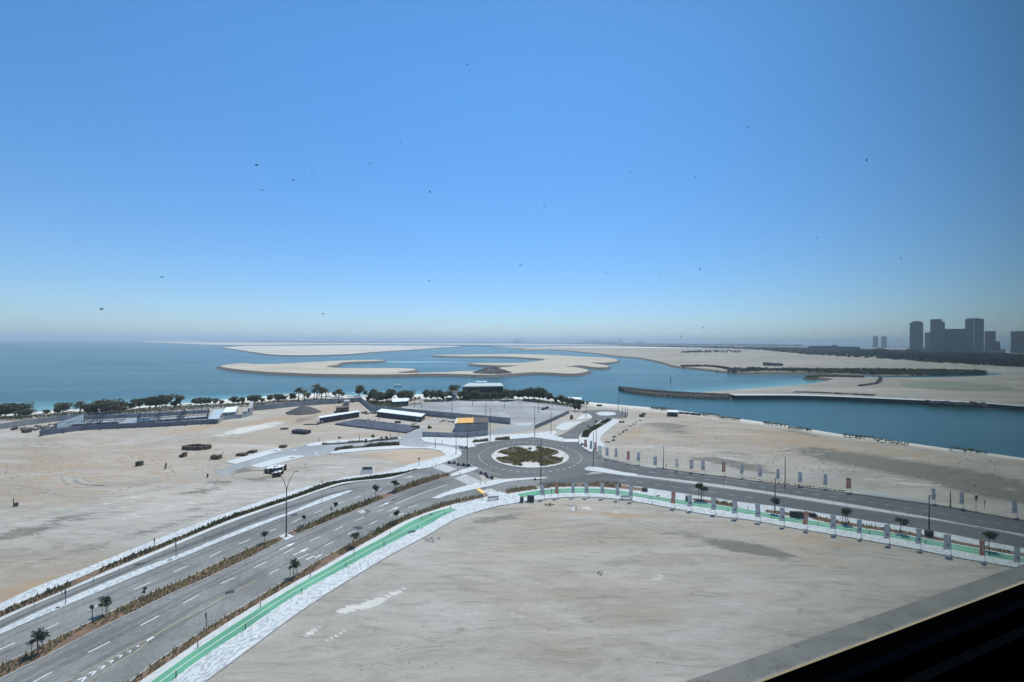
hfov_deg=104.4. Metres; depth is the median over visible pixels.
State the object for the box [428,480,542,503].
slip lane
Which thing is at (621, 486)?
planting bed
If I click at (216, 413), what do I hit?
pale ramp shed
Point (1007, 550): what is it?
bed plants
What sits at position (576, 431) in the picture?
branch road
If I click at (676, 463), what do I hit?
flag banner
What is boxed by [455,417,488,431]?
walled substation
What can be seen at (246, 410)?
pump room
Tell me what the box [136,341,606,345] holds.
shore
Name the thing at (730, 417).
shore scrub
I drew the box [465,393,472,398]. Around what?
shore tree
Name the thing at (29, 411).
shore tree
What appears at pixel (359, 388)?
shore tree
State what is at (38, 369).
sea
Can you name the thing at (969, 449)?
shore scrub
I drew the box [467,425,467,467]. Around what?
lamp post
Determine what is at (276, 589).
bed plants
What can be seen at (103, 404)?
shore tree
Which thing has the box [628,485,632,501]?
flag banner
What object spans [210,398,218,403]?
shore tree
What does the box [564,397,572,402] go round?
shore tree
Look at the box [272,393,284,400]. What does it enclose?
shore tree
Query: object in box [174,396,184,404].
shore tree
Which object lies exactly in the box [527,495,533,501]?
utility cabinet
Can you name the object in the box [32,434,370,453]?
wheel track
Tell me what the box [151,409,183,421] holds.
sports court
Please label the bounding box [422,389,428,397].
shore tree
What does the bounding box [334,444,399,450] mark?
planting bed
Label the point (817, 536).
wheel track
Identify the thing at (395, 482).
roadside tree
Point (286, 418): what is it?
wheel track
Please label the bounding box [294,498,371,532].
bed plants
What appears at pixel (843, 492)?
roadside kerb
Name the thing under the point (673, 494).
flag banner
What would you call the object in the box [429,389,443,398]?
shore tree
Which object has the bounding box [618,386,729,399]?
rock breakwater
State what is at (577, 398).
terrace roof
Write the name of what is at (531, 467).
kerb
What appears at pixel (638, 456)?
flag banner
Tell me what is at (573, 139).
sky
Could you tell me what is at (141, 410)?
shore hedge
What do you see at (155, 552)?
kerb path
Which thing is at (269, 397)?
shore tree
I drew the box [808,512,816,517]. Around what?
utility cabinet
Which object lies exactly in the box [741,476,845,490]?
roadside scrub
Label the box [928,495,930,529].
lamp post
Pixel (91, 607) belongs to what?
sign post
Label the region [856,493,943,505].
roadside layby
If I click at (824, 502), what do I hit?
kerb
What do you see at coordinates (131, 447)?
wheel track
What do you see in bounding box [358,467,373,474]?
site skip
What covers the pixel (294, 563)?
roadside tree
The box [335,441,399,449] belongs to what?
hedge
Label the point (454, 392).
beach kiosk
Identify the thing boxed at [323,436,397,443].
hedge
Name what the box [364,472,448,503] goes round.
bed plants
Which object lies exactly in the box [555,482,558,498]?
flag banner
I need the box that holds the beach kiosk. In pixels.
[449,390,456,399]
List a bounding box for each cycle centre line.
[160,509,451,681]
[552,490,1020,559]
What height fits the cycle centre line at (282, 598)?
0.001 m
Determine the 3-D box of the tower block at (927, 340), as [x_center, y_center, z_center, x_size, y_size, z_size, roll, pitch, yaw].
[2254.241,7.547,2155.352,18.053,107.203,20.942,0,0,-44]
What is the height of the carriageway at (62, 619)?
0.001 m
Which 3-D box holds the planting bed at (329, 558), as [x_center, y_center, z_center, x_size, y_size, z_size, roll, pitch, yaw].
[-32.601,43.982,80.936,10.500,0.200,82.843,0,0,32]
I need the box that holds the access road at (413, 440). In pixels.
[214,434,462,475]
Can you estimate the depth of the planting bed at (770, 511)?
102.91 m
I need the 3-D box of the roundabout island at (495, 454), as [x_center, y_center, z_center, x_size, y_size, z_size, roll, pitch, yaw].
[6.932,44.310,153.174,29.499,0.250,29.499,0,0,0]
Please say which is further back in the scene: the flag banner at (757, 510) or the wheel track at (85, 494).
the wheel track at (85, 494)
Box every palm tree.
[71,400,86,412]
[292,386,305,399]
[311,383,323,399]
[316,387,327,399]
[334,389,342,398]
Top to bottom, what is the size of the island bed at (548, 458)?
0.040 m
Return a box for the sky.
[0,0,1023,344]
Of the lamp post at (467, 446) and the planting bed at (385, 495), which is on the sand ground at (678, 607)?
the planting bed at (385, 495)
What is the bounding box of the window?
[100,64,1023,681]
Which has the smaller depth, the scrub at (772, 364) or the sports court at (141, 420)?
the sports court at (141, 420)
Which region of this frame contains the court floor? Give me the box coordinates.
[79,414,210,423]
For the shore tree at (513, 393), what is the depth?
297.58 m
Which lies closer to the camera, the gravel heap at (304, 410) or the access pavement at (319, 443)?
the access pavement at (319, 443)
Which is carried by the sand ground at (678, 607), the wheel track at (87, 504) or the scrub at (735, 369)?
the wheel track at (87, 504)
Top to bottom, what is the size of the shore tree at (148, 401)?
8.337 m
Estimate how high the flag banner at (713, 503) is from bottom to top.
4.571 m
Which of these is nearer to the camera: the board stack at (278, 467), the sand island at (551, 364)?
the board stack at (278, 467)
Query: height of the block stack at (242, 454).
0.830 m
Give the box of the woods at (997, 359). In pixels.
[851,348,1023,366]
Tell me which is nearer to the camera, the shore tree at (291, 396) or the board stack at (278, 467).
the board stack at (278, 467)
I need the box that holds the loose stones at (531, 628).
[344,530,787,679]
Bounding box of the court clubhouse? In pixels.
[222,406,237,416]
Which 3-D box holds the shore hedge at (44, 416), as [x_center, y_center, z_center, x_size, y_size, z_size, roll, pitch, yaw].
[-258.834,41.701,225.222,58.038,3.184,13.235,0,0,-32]
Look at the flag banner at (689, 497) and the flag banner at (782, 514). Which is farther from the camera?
the flag banner at (689, 497)
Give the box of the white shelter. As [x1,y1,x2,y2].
[392,398,408,405]
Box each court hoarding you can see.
[39,415,85,434]
[39,419,217,436]
[86,409,209,418]
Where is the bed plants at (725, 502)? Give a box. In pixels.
[716,499,737,506]
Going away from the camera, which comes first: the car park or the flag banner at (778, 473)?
the flag banner at (778, 473)
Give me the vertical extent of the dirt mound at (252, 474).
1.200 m
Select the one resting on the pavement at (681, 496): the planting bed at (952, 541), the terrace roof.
the planting bed at (952, 541)
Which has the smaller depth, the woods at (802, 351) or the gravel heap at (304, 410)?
the gravel heap at (304, 410)
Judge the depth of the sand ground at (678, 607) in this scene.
83.14 m
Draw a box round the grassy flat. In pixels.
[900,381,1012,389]
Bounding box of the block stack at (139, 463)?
[135,461,143,465]
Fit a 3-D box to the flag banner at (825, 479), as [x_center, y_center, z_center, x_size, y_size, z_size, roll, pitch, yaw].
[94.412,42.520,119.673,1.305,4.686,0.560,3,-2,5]
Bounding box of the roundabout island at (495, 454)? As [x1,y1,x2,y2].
[492,446,567,466]
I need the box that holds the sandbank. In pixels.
[222,345,461,355]
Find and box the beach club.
[462,381,503,398]
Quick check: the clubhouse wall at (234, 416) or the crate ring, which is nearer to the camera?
the crate ring
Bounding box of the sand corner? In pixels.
[375,449,444,463]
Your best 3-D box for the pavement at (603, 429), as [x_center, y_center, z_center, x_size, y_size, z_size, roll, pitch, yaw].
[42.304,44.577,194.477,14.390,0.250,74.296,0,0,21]
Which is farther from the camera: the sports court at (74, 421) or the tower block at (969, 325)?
the tower block at (969, 325)
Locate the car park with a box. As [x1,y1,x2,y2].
[396,400,571,424]
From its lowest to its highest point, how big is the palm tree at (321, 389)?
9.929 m
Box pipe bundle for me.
[291,429,310,433]
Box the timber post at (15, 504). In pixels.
[13,498,18,506]
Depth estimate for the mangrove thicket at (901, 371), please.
599.81 m
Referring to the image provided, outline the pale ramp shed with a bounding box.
[208,409,223,423]
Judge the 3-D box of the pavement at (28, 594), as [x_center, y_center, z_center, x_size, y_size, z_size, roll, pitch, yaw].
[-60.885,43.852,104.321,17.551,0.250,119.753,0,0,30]
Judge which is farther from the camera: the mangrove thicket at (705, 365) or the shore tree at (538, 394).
the mangrove thicket at (705, 365)
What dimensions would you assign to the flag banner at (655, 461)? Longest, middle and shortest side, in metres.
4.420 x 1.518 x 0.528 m
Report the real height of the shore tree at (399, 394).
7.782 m
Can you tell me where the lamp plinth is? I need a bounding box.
[279,533,293,540]
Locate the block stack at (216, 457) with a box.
[210,454,221,459]
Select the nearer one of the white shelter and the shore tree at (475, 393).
the white shelter
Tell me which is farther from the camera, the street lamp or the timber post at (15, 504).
the timber post at (15, 504)
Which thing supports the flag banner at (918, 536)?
on the sand ground at (678, 607)
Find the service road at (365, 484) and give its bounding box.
[0,479,389,628]
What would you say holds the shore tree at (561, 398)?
on the sand ground at (678, 607)
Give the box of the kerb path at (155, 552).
[0,469,419,619]
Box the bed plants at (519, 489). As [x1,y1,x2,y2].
[506,485,535,492]
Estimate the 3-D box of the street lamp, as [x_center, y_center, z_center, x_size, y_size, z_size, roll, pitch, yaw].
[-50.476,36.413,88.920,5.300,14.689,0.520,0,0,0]
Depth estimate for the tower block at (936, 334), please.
1998.93 m
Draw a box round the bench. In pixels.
[487,496,498,499]
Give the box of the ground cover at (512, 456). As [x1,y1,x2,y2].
[496,446,563,465]
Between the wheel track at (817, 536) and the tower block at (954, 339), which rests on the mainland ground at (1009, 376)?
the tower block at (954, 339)
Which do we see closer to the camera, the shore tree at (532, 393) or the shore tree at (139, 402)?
the shore tree at (139, 402)
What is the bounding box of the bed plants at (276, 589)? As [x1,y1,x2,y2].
[127,532,372,681]
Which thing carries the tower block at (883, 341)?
on the mainland ground at (1009, 376)
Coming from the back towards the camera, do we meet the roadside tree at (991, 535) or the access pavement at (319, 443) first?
the access pavement at (319, 443)
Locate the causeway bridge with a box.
[459,345,493,346]
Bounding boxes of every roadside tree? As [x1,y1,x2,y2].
[26,627,49,656]
[98,595,111,614]
[261,530,268,541]
[287,558,300,577]
[349,532,359,545]
[372,485,379,497]
[392,480,399,490]
[694,482,708,499]
[770,498,780,512]
[841,508,851,524]
[895,517,910,532]
[982,531,998,549]
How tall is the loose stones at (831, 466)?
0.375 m
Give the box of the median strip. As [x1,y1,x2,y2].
[584,467,1023,535]
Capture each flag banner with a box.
[540,484,545,500]
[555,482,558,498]
[571,482,574,497]
[584,482,589,497]
[600,483,604,498]
[615,484,619,500]
[626,451,629,463]
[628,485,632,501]
[637,452,639,464]
[653,457,657,468]
[671,491,675,508]
[675,458,678,471]
[687,495,692,510]
[689,460,693,472]
[701,461,705,473]
[711,497,716,514]
[722,462,725,475]
[732,501,738,518]
[740,464,743,478]
[755,504,761,522]
[758,467,762,480]
[776,469,779,483]
[779,508,785,526]
[798,472,803,486]
[803,511,807,529]
[823,474,827,489]
[830,515,836,534]
[846,478,851,492]
[857,519,861,538]
[884,524,891,544]
[915,528,922,550]
[931,488,936,504]
[943,534,952,555]
[959,493,964,508]
[979,540,986,561]
[1011,501,1018,518]
[1013,547,1019,564]
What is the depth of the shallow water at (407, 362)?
883.78 m
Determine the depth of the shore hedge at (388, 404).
263.65 m
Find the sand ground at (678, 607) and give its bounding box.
[0,393,1023,681]
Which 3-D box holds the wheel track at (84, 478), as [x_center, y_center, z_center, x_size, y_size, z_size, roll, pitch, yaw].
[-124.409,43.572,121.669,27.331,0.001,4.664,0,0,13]
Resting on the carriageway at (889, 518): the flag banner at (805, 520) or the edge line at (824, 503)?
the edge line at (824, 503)
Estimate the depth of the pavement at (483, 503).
109.03 m
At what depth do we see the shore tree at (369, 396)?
281.13 m
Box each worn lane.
[26,483,448,681]
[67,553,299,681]
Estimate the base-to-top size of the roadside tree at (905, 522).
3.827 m
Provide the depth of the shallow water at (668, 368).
596.05 m
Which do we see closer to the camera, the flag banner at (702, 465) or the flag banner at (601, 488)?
the flag banner at (601, 488)
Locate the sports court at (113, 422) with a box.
[84,412,125,424]
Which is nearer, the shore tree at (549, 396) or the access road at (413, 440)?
the access road at (413, 440)
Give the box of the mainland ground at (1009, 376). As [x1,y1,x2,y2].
[502,345,1023,410]
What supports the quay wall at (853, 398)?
on the mainland ground at (1009, 376)
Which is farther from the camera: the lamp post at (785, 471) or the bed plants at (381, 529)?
the lamp post at (785, 471)
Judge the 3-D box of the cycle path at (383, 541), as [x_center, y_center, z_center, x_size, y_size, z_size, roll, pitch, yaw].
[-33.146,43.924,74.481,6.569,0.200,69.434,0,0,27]
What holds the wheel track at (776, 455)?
on the sand ground at (678, 607)
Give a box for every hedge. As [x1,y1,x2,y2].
[0,409,122,419]
[120,403,223,413]
[224,399,298,407]
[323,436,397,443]
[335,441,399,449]
[370,401,402,407]
[424,397,514,401]
[495,436,509,439]
[523,398,572,406]
[582,418,611,436]
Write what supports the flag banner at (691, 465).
on the sand ground at (678, 607)
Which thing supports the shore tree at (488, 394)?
on the sand ground at (678, 607)
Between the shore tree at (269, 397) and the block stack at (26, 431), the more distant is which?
the shore tree at (269, 397)
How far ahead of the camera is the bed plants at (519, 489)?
117.68 m
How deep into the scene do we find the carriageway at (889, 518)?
108.55 m
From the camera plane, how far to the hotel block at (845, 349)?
1901.24 m
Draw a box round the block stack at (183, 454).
[179,452,186,456]
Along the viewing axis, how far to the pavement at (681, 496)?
100.07 m
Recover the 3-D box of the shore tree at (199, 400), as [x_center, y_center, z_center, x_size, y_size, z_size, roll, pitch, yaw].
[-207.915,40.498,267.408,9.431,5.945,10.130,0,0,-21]
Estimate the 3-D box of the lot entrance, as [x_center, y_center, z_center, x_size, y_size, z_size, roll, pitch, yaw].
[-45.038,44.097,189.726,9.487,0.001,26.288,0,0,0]
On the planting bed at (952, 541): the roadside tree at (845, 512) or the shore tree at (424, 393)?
the roadside tree at (845, 512)
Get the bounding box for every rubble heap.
[20,423,56,429]
[21,427,45,430]
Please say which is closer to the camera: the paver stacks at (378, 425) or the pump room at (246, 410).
the paver stacks at (378, 425)
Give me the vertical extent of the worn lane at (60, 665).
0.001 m
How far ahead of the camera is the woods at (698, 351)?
1855.32 m
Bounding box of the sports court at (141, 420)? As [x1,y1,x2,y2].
[137,410,159,422]
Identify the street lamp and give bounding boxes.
[278,471,297,536]
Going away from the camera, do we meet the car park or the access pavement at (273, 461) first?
the access pavement at (273, 461)
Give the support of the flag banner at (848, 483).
on the sand ground at (678, 607)
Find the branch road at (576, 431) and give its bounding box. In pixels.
[555,410,627,457]
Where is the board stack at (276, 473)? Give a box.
[272,470,283,477]
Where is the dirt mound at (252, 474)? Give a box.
[231,471,270,478]
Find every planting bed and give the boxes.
[0,469,418,616]
[0,537,283,677]
[131,495,487,681]
[289,474,449,535]
[321,438,398,444]
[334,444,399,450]
[507,486,536,492]
[544,483,641,490]
[581,419,612,436]
[692,498,738,507]
[766,510,789,515]
[812,516,1023,555]
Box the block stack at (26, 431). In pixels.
[21,429,31,432]
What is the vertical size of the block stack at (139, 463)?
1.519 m
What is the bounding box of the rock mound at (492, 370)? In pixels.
[473,367,511,373]
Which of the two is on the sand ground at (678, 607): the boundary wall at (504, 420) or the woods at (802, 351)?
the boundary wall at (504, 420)
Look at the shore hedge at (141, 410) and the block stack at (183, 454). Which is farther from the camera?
the shore hedge at (141, 410)
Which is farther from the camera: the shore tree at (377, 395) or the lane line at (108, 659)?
the shore tree at (377, 395)
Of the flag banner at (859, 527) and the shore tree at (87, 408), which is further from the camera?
the shore tree at (87, 408)
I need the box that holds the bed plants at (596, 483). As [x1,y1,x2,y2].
[543,480,620,487]
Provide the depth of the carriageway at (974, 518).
112.76 m
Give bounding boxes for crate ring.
[182,444,211,450]
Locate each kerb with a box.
[0,464,440,620]
[0,476,449,679]
[0,477,426,664]
[130,494,486,681]
[204,496,1012,681]
[491,445,568,467]
[587,470,1023,536]
[604,482,1021,547]
[656,467,1023,520]
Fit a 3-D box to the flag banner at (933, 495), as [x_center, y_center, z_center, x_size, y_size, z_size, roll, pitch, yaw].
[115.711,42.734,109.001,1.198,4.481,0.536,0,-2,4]
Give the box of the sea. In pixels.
[0,339,1023,457]
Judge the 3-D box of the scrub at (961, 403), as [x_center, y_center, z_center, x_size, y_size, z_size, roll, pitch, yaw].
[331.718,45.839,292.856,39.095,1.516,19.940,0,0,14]
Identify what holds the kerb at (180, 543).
on the sand ground at (678, 607)
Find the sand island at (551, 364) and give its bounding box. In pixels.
[216,354,619,376]
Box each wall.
[0,414,87,428]
[219,412,251,422]
[253,397,359,410]
[360,397,370,409]
[371,405,509,423]
[422,430,487,437]
[535,410,568,428]
[730,394,1023,410]
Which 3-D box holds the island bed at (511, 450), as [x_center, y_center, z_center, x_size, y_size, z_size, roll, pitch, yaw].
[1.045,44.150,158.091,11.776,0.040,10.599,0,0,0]
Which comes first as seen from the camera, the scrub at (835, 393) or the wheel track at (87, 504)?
the wheel track at (87, 504)
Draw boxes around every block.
[809,345,838,352]
[839,347,859,351]
[873,336,877,347]
[881,336,886,347]
[906,349,915,353]
[910,321,922,350]
[925,332,929,349]
[930,319,941,350]
[942,322,944,347]
[944,329,965,351]
[965,318,973,351]
[974,318,983,351]
[985,331,995,349]
[993,342,999,350]
[1011,331,1023,352]
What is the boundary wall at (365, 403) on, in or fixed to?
on the sand ground at (678, 607)
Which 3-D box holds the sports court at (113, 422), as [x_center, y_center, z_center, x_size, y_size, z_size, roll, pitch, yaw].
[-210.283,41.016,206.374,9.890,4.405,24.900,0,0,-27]
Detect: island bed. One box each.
[499,455,528,463]
[501,448,524,454]
[532,455,561,463]
[533,449,558,455]
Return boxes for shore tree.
[0,403,13,414]
[4,402,33,414]
[13,408,37,415]
[53,402,73,412]
[77,403,97,411]
[89,399,124,410]
[104,402,128,411]
[127,403,136,407]
[130,398,143,407]
[143,396,160,406]
[154,393,177,407]
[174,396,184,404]
[194,397,210,403]
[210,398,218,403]
[228,396,238,402]
[249,394,261,401]
[266,394,272,400]
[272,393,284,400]
[288,393,295,399]
[355,385,364,392]
[365,388,375,399]
[368,399,379,404]
[370,391,384,399]
[384,389,394,399]
[396,391,404,397]
[401,389,415,397]
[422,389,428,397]
[426,391,433,398]
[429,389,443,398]
[440,392,447,400]
[445,391,453,397]
[448,384,459,389]
[461,389,467,396]
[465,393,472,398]
[471,390,481,399]
[484,392,491,399]
[491,391,498,397]
[501,388,512,400]
[508,389,517,399]
[515,390,522,399]
[523,388,532,398]
[527,387,537,400]
[535,387,547,398]
[545,393,553,400]
[557,395,563,401]
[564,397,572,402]
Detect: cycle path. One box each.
[151,508,455,681]
[518,488,1023,562]
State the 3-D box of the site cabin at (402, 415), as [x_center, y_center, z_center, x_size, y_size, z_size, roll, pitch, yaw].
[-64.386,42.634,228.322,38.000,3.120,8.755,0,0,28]
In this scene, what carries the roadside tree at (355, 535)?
on the planting bed at (329, 558)
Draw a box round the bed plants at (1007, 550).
[815,514,1009,552]
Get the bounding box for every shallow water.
[0,389,434,413]
[380,360,471,363]
[555,375,607,380]
[655,364,813,376]
[662,377,823,391]
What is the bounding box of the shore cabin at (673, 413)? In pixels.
[667,410,677,416]
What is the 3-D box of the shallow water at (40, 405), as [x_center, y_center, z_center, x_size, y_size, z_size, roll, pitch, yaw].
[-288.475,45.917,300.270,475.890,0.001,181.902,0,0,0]
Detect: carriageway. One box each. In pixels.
[0,458,464,663]
[0,471,481,681]
[536,473,1023,547]
[593,458,1023,533]
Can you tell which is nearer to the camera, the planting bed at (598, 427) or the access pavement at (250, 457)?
the access pavement at (250, 457)
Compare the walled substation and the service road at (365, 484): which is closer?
the service road at (365, 484)
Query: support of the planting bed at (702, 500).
on the pavement at (681, 496)
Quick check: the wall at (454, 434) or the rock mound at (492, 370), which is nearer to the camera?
the wall at (454, 434)
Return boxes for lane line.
[66,636,152,681]
[88,635,154,681]
[156,580,254,634]
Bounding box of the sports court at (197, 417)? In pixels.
[177,407,208,420]
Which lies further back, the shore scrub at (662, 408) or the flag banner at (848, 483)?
the shore scrub at (662, 408)
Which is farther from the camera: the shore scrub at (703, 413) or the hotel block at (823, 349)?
the hotel block at (823, 349)
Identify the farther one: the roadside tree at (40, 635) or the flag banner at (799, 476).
the flag banner at (799, 476)
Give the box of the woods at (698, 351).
[681,350,746,352]
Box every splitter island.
[431,477,546,498]
[450,467,478,475]
[585,467,636,475]
[596,412,615,415]
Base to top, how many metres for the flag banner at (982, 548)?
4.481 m
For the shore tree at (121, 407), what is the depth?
238.46 m
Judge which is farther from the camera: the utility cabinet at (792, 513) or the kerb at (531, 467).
the kerb at (531, 467)
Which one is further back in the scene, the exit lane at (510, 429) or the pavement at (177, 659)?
the exit lane at (510, 429)
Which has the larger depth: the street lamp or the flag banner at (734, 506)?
the flag banner at (734, 506)
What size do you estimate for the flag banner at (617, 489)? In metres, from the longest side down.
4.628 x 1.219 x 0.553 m
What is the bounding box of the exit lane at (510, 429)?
[488,425,533,434]
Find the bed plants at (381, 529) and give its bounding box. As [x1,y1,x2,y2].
[373,493,482,536]
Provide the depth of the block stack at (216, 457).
146.59 m
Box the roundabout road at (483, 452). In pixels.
[457,438,603,479]
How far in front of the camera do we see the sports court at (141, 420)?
202.38 m
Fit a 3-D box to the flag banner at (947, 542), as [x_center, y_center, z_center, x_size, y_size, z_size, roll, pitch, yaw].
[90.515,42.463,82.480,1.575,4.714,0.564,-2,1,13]
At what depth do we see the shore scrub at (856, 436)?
184.24 m
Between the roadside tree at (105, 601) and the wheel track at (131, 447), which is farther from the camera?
the wheel track at (131, 447)
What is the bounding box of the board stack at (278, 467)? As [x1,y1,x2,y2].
[264,464,286,473]
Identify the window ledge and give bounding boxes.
[685,564,1023,681]
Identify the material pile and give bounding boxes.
[361,411,376,413]
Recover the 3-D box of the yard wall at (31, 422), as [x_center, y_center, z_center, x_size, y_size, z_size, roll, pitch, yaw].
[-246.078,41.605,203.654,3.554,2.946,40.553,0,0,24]
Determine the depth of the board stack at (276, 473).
128.29 m
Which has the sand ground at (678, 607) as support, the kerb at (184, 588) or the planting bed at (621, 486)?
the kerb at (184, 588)
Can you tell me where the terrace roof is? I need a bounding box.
[568,397,581,403]
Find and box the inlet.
[853,372,1000,376]
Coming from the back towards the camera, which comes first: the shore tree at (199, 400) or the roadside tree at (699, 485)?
the shore tree at (199, 400)
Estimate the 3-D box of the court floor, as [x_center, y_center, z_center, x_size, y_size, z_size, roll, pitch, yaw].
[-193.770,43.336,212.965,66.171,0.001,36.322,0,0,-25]
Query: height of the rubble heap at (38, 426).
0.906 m
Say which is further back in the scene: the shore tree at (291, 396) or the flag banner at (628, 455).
the shore tree at (291, 396)
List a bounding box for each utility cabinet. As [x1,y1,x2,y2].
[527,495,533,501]
[790,511,794,516]
[795,511,803,518]
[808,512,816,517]
[924,529,933,536]
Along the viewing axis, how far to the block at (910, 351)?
1421.24 m
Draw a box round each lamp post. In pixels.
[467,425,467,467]
[593,432,593,466]
[784,457,785,485]
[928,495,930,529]
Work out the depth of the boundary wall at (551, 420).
218.34 m
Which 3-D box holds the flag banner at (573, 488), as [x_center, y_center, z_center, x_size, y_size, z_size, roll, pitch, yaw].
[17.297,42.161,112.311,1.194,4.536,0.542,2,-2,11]
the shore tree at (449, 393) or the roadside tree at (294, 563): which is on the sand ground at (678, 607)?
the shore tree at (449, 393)
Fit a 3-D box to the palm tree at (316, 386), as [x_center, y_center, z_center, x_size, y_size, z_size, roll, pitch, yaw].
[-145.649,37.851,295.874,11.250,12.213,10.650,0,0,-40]
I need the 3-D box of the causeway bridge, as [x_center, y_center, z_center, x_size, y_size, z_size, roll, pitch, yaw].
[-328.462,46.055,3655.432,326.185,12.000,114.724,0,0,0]
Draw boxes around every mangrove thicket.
[680,364,729,368]
[747,366,986,375]
[805,375,863,377]
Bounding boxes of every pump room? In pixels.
[243,408,248,416]
[249,401,252,413]
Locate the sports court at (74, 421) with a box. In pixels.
[56,413,102,427]
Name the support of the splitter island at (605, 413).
on the sand ground at (678, 607)
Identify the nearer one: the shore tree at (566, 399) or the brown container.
the brown container
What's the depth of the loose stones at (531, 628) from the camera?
60.94 m
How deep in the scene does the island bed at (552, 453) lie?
157.58 m
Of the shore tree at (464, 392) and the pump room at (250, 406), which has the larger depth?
the shore tree at (464, 392)
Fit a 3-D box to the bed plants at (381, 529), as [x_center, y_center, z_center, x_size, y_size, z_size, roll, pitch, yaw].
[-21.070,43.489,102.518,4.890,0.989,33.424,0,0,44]
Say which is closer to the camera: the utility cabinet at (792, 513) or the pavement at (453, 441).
the utility cabinet at (792, 513)
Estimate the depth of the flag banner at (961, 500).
105.98 m
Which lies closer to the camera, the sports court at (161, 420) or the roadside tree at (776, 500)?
the roadside tree at (776, 500)
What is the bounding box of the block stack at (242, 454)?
[235,452,248,455]
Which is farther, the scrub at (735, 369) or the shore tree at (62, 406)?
the scrub at (735, 369)
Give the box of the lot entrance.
[407,427,426,434]
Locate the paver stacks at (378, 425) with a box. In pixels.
[335,419,416,432]
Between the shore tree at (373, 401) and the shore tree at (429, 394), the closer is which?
the shore tree at (373, 401)
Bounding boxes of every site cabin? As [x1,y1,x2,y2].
[319,410,359,423]
[376,409,424,421]
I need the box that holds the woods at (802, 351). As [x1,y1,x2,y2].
[618,345,971,359]
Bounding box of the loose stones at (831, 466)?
[613,427,998,492]
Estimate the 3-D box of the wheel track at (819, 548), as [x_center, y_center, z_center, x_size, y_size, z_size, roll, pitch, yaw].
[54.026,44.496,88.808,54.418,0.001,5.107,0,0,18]
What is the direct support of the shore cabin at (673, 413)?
on the sand ground at (678, 607)
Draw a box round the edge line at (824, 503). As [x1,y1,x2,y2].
[607,473,1021,536]
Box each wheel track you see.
[0,429,212,470]
[0,482,182,525]
[4,483,190,496]
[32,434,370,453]
[52,563,95,578]
[60,457,127,487]
[74,477,146,486]
[230,418,344,426]
[619,425,847,444]
[628,518,905,560]
[633,444,933,480]
[662,426,987,469]
[668,513,854,545]
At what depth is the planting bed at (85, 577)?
74.39 m
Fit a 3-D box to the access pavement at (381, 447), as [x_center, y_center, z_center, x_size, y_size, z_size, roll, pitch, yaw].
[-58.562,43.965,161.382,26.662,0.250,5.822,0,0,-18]
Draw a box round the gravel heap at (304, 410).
[285,406,320,414]
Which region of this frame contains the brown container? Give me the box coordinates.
[336,405,348,412]
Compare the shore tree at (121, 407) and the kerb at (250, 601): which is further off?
the shore tree at (121, 407)
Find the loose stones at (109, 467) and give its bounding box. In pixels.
[0,438,249,494]
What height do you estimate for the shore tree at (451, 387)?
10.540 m
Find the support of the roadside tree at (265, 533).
on the planting bed at (89, 627)
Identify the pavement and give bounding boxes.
[0,455,443,610]
[0,490,352,634]
[140,501,467,681]
[169,509,479,681]
[226,448,280,463]
[251,456,304,467]
[306,436,400,446]
[330,446,461,468]
[332,445,401,452]
[421,431,563,447]
[450,488,610,518]
[524,493,1023,566]
[548,482,1023,557]
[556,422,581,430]
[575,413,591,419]
[579,418,619,451]
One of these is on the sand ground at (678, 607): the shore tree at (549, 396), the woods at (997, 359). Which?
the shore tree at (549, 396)
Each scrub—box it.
[651,406,673,409]
[702,412,719,417]
[720,416,739,419]
[726,367,749,371]
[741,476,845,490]
[763,362,783,365]
[763,421,785,426]
[787,425,811,430]
[795,391,875,395]
[843,433,874,438]
[857,376,882,385]
[874,438,908,444]
[925,400,987,406]
[949,446,987,453]
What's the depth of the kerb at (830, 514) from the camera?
101.88 m
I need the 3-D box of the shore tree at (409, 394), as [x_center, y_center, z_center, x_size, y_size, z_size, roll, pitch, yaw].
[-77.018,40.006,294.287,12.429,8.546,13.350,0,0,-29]
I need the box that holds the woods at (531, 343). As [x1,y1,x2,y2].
[202,341,802,345]
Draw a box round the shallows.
[575,347,694,347]
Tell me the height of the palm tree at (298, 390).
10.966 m
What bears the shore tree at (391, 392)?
on the sand ground at (678, 607)
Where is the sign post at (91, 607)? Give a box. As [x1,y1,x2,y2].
[89,605,93,620]
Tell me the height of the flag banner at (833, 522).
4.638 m
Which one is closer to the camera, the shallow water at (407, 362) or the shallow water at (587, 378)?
the shallow water at (587, 378)
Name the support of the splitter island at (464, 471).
on the roundabout road at (483, 452)
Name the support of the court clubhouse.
on the sand ground at (678, 607)
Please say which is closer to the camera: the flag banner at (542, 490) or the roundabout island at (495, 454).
the flag banner at (542, 490)
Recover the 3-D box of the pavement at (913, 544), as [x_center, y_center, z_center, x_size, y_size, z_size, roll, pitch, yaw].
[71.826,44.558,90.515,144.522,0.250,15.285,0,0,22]

